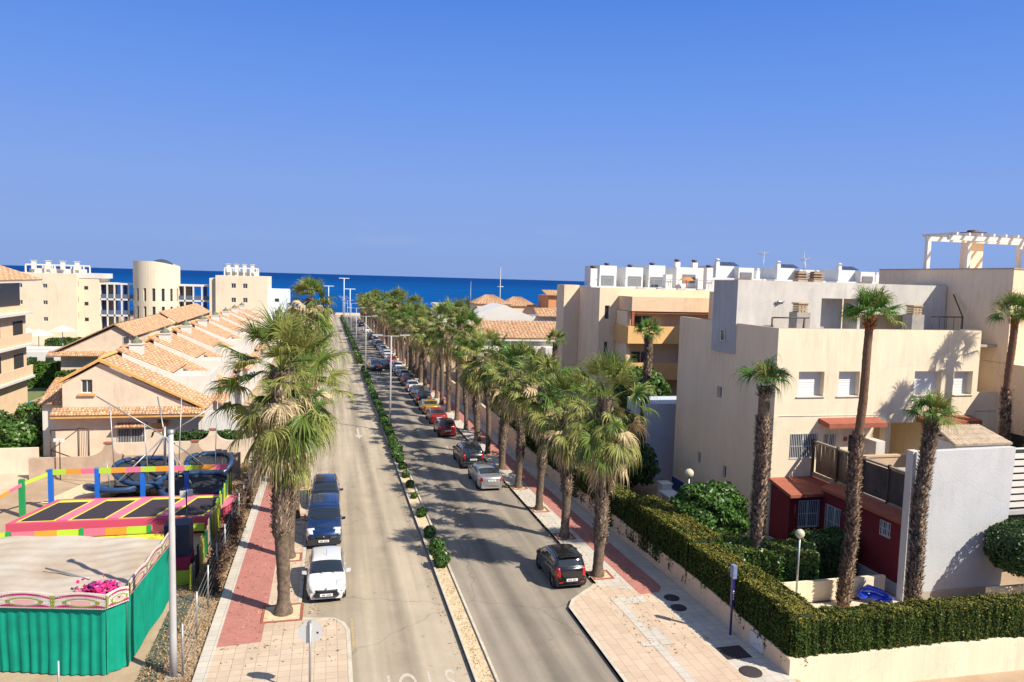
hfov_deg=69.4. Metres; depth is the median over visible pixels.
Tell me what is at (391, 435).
median shrub
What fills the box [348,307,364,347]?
street lamp
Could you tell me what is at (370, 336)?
parked car
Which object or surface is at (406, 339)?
fan palm
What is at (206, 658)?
pavement
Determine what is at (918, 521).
fan palm
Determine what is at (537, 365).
fan palm
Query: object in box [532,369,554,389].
fan palm
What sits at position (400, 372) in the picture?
parked car
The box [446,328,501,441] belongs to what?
fan palm
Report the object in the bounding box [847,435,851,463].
door
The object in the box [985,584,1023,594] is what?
wall
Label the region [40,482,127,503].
ground sheet
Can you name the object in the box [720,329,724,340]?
window
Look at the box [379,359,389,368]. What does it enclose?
parked car
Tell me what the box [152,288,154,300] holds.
window
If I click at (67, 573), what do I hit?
metal bar
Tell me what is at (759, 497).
fan palm
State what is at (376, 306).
fan palm
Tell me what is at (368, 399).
fallen litter
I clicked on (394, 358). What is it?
parked car
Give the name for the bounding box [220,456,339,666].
fallen litter
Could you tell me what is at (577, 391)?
fan palm
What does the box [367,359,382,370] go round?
parked car
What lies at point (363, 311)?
fan palm
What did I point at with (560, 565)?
parked car
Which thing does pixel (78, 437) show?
driveway gate
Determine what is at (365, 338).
street lamp
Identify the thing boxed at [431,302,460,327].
house
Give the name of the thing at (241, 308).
terraced house
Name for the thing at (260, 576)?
pavement
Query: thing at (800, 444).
window
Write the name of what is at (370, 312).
fan palm
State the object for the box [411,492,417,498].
median shrub
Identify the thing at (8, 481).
side road
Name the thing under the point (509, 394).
fan palm
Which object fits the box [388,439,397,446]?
median shrub
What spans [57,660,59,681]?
metal post
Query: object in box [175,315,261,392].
terraced house
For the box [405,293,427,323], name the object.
fan palm
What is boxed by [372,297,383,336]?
fan palm
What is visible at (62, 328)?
parasol
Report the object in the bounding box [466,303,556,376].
tiled house
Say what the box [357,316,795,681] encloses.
pavement
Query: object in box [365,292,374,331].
fan palm
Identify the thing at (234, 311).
terraced house
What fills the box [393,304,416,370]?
fan palm
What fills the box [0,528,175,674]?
green booth
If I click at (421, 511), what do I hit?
median shrub
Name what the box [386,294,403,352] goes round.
fan palm
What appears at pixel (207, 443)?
boundary wall
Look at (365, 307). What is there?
fan palm
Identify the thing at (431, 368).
fan palm
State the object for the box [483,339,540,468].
fan palm
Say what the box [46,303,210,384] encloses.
gabled house block
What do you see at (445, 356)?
fan palm
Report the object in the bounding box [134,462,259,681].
dry grass
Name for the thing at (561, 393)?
fan palm
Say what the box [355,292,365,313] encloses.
fan palm
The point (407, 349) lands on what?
fan palm
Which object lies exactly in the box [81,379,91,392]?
window
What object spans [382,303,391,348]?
fan palm
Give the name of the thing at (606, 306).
window
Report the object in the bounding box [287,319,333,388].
fan palm
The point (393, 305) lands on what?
fan palm
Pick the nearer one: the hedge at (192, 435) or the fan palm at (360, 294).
the hedge at (192, 435)
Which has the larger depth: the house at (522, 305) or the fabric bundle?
the house at (522, 305)
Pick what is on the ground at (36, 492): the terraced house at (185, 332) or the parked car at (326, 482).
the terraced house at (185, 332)
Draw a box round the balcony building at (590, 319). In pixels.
[556,284,713,418]
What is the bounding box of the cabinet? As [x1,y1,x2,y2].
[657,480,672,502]
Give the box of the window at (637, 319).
[634,315,651,325]
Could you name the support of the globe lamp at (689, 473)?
on the ground at (36, 492)
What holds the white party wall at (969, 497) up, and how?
on the ground at (36, 492)
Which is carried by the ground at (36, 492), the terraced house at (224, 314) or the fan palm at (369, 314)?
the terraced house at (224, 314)
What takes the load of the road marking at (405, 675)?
on the road at (390, 605)
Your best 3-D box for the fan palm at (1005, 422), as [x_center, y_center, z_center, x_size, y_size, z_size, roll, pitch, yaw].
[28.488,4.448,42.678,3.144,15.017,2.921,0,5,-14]
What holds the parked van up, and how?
on the road at (390, 605)
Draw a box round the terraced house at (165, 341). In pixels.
[104,327,241,415]
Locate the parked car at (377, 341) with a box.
[374,340,382,347]
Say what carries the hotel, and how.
on the ground at (36, 492)
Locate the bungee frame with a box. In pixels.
[82,396,233,497]
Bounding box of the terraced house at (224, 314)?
[208,307,271,371]
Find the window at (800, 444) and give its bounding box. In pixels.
[789,433,817,458]
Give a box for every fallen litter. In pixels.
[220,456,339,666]
[367,398,469,675]
[488,448,711,653]
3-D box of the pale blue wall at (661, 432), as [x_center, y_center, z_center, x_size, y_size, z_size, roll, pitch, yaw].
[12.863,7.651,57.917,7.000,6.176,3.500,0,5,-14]
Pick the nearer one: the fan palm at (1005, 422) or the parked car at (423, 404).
the fan palm at (1005, 422)
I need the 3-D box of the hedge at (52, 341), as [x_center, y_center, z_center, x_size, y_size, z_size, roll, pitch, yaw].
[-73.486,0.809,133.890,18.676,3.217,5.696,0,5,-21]
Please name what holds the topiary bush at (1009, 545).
on the ground at (36, 492)
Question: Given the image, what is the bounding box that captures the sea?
[2,265,583,312]
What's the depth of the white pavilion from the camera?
100.35 m
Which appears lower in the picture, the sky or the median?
the median
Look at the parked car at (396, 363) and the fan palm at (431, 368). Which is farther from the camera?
the parked car at (396, 363)
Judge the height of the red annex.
3.900 m
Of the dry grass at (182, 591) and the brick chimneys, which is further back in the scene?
the brick chimneys
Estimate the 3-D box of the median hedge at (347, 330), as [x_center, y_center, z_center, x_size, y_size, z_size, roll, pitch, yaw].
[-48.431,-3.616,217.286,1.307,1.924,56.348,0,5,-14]
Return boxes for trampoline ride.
[0,464,237,588]
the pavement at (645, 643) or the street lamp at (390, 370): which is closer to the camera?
the pavement at (645, 643)
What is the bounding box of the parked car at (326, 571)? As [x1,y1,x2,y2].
[302,546,350,599]
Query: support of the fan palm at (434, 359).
on the pavement at (710, 625)
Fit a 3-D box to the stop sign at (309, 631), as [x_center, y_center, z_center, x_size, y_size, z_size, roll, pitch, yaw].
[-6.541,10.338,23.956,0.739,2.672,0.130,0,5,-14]
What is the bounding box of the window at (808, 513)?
[797,500,819,527]
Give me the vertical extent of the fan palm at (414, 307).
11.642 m
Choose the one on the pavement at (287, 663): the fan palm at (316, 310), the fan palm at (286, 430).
the fan palm at (316, 310)
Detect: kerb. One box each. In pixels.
[297,386,352,681]
[358,317,628,681]
[360,369,478,681]
[404,460,499,681]
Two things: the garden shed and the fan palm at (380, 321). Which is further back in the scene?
the fan palm at (380, 321)
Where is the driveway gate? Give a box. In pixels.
[50,428,89,456]
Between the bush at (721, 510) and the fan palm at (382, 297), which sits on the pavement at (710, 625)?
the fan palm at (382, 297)
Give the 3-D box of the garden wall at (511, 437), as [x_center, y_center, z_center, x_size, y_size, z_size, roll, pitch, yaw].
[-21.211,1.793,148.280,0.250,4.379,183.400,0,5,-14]
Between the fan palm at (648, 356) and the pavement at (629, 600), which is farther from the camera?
the fan palm at (648, 356)
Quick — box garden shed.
[205,411,246,438]
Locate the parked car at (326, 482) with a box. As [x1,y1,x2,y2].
[307,472,342,499]
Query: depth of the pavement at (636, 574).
41.43 m
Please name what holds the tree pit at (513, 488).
on the pavement at (710, 625)
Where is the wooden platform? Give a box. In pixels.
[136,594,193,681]
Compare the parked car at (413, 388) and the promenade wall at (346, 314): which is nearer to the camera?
the parked car at (413, 388)
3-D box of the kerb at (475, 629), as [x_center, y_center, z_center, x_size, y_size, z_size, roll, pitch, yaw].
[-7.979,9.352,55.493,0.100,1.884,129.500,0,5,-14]
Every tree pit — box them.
[260,602,303,623]
[290,552,301,561]
[295,514,305,520]
[510,485,527,489]
[530,506,549,512]
[554,532,575,539]
[587,570,614,579]
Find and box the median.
[361,373,495,681]
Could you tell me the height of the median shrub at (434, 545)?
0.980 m
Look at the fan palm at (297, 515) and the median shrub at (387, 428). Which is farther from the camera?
the median shrub at (387, 428)
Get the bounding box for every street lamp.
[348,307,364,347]
[354,315,377,370]
[372,334,409,423]
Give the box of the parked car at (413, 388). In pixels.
[408,385,425,397]
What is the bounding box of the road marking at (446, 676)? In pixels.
[445,669,454,681]
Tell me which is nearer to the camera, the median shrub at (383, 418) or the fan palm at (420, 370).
the median shrub at (383, 418)
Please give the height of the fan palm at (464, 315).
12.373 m
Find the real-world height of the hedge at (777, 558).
2.299 m
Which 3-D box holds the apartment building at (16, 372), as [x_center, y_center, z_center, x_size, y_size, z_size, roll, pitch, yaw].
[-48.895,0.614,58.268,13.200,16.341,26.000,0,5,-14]
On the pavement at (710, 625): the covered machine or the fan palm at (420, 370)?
the fan palm at (420, 370)
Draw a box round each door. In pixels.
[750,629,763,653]
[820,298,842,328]
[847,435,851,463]
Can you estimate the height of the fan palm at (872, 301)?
15.070 m
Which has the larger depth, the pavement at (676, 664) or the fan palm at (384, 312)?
the fan palm at (384, 312)
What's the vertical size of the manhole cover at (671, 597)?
0.032 m
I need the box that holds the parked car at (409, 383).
[404,379,419,391]
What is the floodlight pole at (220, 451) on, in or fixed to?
on the ground at (36, 492)
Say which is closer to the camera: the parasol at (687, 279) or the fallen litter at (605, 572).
the fallen litter at (605, 572)
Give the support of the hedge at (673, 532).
on the garden wall at (948, 659)
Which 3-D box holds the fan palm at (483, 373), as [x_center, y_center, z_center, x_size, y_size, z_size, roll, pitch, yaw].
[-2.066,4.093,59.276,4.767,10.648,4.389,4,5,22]
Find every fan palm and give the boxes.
[202,295,357,616]
[241,367,336,558]
[257,344,333,518]
[261,352,327,487]
[285,332,329,388]
[286,273,337,354]
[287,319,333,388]
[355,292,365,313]
[358,299,366,324]
[361,292,369,327]
[362,292,371,328]
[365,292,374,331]
[368,291,380,333]
[368,303,376,333]
[369,288,381,332]
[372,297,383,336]
[372,303,381,339]
[373,298,382,338]
[374,305,385,342]
[375,292,392,341]
[378,290,391,344]
[378,305,389,346]
[382,298,396,343]
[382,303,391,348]
[383,286,414,355]
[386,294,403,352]
[386,299,403,354]
[386,308,399,357]
[388,312,404,363]
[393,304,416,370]
[393,309,404,360]
[395,300,412,366]
[395,302,416,373]
[402,301,431,377]
[404,305,443,386]
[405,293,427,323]
[406,310,437,382]
[417,301,454,404]
[419,314,443,391]
[421,325,444,398]
[425,298,468,411]
[437,295,483,420]
[444,302,485,429]
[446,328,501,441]
[455,327,509,453]
[466,325,483,393]
[480,334,508,411]
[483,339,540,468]
[490,338,559,487]
[504,350,576,510]
[522,364,620,537]
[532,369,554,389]
[539,366,591,424]
[544,328,568,396]
[555,380,618,427]
[556,345,659,577]
[632,316,665,439]
[730,352,796,549]
[835,281,907,607]
[896,387,962,603]
[984,289,1023,445]
[1011,295,1023,446]
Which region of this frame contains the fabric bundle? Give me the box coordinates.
[74,574,120,596]
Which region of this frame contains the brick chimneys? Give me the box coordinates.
[792,271,823,281]
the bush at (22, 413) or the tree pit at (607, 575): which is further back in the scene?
the bush at (22, 413)
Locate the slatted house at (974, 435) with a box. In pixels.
[936,424,1023,570]
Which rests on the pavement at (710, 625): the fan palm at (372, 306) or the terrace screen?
the fan palm at (372, 306)
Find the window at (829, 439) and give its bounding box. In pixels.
[823,434,835,447]
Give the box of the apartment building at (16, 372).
[0,265,44,420]
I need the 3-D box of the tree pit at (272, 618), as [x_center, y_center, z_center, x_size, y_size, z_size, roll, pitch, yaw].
[-9.312,11.062,30.031,1.600,0.085,1.600,0,5,-14]
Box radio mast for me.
[497,268,502,297]
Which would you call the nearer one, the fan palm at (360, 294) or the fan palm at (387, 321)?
the fan palm at (387, 321)
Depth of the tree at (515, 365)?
83.26 m
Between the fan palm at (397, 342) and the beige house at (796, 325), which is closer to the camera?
the beige house at (796, 325)
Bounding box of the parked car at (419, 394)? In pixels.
[412,389,431,404]
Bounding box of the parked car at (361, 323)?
[358,321,364,325]
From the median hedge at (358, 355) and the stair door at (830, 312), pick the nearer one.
the stair door at (830, 312)
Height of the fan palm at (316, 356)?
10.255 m
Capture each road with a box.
[0,473,28,494]
[302,316,473,681]
[344,316,620,681]
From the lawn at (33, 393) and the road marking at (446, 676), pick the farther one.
the lawn at (33, 393)
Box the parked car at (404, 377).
[399,372,414,385]
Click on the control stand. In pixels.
(185, 494)
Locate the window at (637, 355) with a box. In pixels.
[630,351,643,362]
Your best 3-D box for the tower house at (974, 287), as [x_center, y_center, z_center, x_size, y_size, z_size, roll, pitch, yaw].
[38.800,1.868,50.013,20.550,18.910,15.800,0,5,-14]
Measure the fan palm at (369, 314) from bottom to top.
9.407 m
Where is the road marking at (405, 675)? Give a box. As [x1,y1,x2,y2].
[399,673,416,681]
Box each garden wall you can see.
[399,344,516,449]
[524,445,1023,681]
[781,574,885,601]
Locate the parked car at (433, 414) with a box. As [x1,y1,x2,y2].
[425,407,447,423]
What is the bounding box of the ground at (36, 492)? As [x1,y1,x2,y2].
[0,316,1023,681]
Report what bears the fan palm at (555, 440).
in the tree pit at (559, 538)
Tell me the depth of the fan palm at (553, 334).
63.35 m
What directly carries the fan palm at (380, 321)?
on the pavement at (710, 625)
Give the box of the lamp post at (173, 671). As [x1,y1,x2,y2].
[164,429,181,681]
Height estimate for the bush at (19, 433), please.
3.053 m
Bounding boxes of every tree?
[497,356,542,385]
[613,364,670,408]
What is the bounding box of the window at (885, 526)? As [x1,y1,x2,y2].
[879,519,890,538]
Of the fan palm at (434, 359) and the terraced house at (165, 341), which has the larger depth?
the fan palm at (434, 359)
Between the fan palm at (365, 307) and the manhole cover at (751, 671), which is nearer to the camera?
the manhole cover at (751, 671)
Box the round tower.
[133,259,180,322]
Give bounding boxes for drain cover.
[716,645,751,659]
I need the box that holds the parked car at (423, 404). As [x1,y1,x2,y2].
[418,398,438,413]
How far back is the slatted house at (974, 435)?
38.98 m
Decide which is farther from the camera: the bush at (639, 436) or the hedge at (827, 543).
the bush at (639, 436)
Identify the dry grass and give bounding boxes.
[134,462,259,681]
[438,568,494,681]
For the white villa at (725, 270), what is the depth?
112.44 m
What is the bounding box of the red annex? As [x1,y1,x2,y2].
[768,475,901,595]
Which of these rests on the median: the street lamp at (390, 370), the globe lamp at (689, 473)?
the street lamp at (390, 370)
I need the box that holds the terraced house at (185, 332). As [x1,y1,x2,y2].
[152,320,252,403]
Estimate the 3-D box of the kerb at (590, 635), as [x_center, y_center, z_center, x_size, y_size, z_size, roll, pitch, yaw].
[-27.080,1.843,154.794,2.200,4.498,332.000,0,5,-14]
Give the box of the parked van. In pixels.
[302,492,345,545]
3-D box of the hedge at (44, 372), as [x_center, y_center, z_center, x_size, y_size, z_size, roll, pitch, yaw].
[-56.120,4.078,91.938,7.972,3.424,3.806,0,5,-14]
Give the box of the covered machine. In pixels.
[164,518,193,585]
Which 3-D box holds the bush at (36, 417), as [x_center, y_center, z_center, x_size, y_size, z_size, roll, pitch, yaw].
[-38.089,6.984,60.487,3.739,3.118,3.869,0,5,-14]
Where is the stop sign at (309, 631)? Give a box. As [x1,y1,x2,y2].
[298,620,321,681]
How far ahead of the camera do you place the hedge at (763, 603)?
28.62 m
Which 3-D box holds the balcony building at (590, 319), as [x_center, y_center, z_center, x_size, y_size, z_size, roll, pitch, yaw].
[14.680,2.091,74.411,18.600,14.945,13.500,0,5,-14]
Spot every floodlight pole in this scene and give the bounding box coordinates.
[53,438,64,479]
[216,449,226,485]
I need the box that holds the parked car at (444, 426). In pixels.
[433,417,455,435]
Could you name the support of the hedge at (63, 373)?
on the ground at (36, 492)
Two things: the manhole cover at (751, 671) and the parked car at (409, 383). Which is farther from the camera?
the parked car at (409, 383)
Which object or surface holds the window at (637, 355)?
in the balcony building at (590, 319)
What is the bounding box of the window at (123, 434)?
[117,428,144,441]
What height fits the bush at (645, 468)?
3.659 m
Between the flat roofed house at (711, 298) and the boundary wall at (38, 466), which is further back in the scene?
the flat roofed house at (711, 298)
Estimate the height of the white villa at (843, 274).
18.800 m
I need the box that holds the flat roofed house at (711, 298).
[708,291,876,328]
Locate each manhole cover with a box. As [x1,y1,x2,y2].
[664,594,679,600]
[670,604,686,610]
[739,666,762,677]
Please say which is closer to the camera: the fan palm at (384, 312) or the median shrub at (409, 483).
the median shrub at (409, 483)
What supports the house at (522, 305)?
on the ground at (36, 492)
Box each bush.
[0,409,20,423]
[0,418,42,447]
[12,399,41,419]
[24,411,42,443]
[615,437,661,487]
[618,408,645,449]
[669,479,749,537]
[983,517,1023,577]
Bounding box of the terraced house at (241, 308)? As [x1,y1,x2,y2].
[237,302,278,342]
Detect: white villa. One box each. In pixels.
[698,259,765,288]
[759,261,825,281]
[818,263,878,283]
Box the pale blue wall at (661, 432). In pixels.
[627,396,675,478]
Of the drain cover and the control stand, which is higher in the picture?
the control stand
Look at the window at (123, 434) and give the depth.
55.66 m
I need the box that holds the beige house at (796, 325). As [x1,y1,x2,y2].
[672,279,997,538]
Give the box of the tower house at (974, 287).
[878,230,1023,447]
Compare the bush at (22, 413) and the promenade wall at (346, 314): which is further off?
the promenade wall at (346, 314)
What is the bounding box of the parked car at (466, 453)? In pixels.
[453,440,483,466]
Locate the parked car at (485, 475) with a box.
[468,462,502,488]
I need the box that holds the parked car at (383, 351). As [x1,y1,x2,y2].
[381,349,392,357]
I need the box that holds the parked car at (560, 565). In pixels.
[536,544,585,586]
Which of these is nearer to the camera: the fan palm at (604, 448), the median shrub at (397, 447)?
the fan palm at (604, 448)
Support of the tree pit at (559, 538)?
on the pavement at (710, 625)
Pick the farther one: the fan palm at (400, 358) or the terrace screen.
the fan palm at (400, 358)
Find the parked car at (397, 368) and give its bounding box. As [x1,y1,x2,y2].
[393,366,406,375]
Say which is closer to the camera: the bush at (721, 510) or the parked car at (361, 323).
the bush at (721, 510)
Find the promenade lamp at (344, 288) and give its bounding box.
[340,278,348,314]
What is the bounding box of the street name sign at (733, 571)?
[729,564,737,634]
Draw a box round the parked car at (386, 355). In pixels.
[382,353,394,358]
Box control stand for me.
[180,489,192,517]
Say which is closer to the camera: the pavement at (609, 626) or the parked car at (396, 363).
the pavement at (609, 626)
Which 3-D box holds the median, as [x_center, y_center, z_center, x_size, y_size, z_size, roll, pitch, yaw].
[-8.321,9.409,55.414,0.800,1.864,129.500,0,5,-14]
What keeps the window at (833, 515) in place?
in the red annex
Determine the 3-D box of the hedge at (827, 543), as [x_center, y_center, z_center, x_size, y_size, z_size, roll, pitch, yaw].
[15.722,10.700,37.268,3.094,2.301,1.931,0,5,-18]
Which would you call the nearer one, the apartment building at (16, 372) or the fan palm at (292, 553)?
the fan palm at (292, 553)
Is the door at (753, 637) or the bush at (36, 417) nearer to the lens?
the door at (753, 637)
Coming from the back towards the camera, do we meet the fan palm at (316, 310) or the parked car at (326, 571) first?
the fan palm at (316, 310)
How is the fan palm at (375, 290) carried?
on the pavement at (710, 625)
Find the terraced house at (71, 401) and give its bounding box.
[37,336,228,456]
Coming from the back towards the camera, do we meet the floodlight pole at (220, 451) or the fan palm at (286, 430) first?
the floodlight pole at (220, 451)
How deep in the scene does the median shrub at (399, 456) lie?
56.21 m
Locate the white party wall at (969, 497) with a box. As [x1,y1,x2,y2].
[896,446,1015,601]
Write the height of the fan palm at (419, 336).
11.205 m
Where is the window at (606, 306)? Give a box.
[604,305,608,318]
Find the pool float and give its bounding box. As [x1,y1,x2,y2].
[856,584,893,602]
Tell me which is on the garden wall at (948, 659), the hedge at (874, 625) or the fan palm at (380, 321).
the hedge at (874, 625)
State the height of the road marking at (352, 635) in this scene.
0.034 m
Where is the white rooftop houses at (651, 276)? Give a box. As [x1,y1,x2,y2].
[579,259,713,290]
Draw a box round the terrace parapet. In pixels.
[863,453,906,472]
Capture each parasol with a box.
[28,329,53,344]
[48,325,76,345]
[680,277,693,287]
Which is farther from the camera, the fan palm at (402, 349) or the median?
the fan palm at (402, 349)
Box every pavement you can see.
[192,476,267,681]
[206,350,348,681]
[217,481,275,646]
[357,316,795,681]
[374,328,660,593]
[573,585,750,681]
[610,596,647,604]
[618,604,696,681]
[641,641,653,646]
[648,627,672,644]
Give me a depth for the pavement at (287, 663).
26.73 m
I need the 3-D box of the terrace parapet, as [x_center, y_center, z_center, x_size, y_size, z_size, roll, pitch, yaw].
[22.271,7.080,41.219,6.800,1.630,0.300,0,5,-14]
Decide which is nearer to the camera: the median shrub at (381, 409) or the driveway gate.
the driveway gate
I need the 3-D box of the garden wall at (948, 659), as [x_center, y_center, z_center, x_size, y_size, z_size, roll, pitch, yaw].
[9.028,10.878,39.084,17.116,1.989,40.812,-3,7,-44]
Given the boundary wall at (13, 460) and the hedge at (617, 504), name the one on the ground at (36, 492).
the boundary wall at (13, 460)
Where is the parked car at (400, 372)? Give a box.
[396,370,410,380]
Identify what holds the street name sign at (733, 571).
on the pavement at (710, 625)
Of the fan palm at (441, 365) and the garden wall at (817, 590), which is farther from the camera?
the fan palm at (441, 365)
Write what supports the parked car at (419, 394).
on the road at (529, 628)
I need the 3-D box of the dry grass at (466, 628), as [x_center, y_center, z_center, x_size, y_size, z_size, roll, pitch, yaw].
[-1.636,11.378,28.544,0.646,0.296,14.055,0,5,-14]
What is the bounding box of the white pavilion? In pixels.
[26,346,62,361]
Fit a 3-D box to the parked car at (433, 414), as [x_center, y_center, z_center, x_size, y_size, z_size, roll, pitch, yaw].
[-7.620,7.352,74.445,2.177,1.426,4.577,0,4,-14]
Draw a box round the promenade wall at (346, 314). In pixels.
[329,313,432,315]
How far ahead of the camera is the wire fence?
35.27 m
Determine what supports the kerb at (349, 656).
on the road at (390, 605)
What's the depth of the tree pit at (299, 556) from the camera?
36.02 m
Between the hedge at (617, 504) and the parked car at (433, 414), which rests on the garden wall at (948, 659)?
the hedge at (617, 504)
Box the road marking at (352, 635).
[350,618,354,648]
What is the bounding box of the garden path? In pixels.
[811,597,900,607]
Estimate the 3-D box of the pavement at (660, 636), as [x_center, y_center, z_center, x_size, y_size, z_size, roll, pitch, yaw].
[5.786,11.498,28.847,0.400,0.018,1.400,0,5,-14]
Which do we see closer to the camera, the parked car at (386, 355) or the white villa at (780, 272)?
the white villa at (780, 272)
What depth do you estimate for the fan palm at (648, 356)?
55.13 m
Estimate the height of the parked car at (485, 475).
1.426 m
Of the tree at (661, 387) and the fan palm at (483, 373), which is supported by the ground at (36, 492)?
the tree at (661, 387)
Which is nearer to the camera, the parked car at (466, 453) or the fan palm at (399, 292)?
the parked car at (466, 453)
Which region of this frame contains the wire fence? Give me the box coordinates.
[181,452,262,675]
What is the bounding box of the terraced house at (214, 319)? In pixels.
[193,310,267,381]
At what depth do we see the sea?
1821.03 m
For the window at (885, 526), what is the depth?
35.75 m
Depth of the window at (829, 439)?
42.43 m
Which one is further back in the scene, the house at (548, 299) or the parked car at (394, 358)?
the house at (548, 299)
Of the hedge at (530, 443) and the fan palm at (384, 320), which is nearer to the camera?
the hedge at (530, 443)
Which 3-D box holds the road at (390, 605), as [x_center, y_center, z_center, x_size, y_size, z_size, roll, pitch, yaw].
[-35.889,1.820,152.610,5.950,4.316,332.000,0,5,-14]
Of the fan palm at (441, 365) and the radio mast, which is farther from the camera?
the radio mast
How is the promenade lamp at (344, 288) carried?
on the road
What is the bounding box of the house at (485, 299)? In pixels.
[470,294,511,309]
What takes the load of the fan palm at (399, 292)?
on the pavement at (710, 625)
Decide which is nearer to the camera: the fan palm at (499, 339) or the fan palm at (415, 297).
the fan palm at (499, 339)
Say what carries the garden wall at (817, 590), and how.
on the ground at (36, 492)
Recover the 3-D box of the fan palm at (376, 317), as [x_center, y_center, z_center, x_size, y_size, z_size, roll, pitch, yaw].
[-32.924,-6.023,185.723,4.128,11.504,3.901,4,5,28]
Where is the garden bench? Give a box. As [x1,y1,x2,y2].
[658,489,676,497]
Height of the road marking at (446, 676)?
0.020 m
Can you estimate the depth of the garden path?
33.96 m
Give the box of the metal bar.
[45,567,90,579]
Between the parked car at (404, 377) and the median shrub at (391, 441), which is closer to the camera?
the median shrub at (391, 441)
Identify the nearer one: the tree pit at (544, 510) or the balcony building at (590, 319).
the tree pit at (544, 510)
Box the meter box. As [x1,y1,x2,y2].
[750,629,763,653]
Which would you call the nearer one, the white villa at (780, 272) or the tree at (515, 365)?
the tree at (515, 365)
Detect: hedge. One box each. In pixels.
[27,360,60,387]
[44,337,82,345]
[54,369,75,377]
[151,429,243,440]
[343,322,351,335]
[348,334,363,363]
[498,415,560,481]
[571,461,638,534]
[625,495,723,583]
[688,541,820,660]
[720,534,820,581]
[779,591,1023,665]
[790,526,861,578]
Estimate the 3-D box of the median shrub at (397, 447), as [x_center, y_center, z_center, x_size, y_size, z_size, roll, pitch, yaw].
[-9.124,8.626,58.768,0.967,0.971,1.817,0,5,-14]
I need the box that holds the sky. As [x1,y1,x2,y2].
[0,0,1023,280]
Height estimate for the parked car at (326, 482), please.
1.563 m
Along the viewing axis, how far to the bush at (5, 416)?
60.04 m
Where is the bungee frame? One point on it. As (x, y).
(205, 482)
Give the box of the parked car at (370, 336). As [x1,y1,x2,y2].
[368,333,375,338]
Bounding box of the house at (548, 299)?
[538,290,556,307]
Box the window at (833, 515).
[824,504,840,529]
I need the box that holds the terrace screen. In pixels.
[810,439,904,509]
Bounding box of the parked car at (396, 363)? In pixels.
[391,361,403,371]
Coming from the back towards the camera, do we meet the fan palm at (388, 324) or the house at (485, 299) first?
the fan palm at (388, 324)
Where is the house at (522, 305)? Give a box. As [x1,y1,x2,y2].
[505,296,538,314]
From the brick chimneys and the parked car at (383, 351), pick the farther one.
the parked car at (383, 351)
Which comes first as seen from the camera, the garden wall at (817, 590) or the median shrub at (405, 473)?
the garden wall at (817, 590)
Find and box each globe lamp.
[685,468,693,482]
[795,529,804,592]
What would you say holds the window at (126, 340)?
in the gabled house block
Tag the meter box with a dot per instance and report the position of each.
(756, 643)
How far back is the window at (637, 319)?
68.29 m
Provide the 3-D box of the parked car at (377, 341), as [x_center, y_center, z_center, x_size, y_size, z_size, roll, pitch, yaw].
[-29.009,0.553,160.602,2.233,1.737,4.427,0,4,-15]
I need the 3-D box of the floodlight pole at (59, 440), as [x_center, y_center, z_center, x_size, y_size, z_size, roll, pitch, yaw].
[-30.155,7.885,49.297,0.650,2.805,0.160,0,5,-14]
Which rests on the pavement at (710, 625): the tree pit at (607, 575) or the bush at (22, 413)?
the tree pit at (607, 575)
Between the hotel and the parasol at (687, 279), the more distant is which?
the hotel
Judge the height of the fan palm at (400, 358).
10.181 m
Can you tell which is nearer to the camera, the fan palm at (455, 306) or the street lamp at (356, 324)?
the fan palm at (455, 306)
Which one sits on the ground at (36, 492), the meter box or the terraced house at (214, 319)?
the terraced house at (214, 319)
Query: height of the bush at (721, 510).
3.907 m
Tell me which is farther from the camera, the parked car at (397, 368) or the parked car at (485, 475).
the parked car at (397, 368)
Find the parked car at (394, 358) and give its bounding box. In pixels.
[385,356,396,360]
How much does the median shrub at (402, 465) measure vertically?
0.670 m
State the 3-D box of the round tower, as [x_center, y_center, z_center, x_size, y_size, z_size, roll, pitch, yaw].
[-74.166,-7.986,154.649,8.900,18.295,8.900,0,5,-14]
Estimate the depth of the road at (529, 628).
36.82 m
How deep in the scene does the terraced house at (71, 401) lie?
55.49 m
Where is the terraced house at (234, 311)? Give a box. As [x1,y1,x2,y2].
[219,304,273,362]
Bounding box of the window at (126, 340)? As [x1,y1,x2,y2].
[123,337,129,343]
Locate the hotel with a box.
[19,260,289,344]
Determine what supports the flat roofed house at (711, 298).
on the ground at (36, 492)
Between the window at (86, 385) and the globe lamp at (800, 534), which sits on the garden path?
the globe lamp at (800, 534)
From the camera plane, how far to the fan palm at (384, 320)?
161.34 m
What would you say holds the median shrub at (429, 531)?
on the median
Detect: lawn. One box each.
[15,421,42,456]
[27,387,48,400]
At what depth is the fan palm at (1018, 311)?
40.13 m
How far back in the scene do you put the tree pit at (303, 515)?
42.40 m
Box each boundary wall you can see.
[0,447,38,473]
[28,439,240,479]
[113,428,256,463]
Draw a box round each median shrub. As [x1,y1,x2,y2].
[377,408,385,412]
[379,416,388,423]
[384,425,392,434]
[387,432,397,440]
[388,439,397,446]
[391,444,402,452]
[394,452,404,462]
[398,461,406,469]
[402,470,409,477]
[405,479,414,487]
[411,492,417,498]
[416,506,426,517]
[423,525,435,537]
[426,537,444,554]
[432,549,450,567]
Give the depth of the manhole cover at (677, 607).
31.45 m
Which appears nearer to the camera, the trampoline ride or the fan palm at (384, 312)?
the trampoline ride
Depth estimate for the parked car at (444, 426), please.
66.65 m
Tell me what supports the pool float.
on the garden path

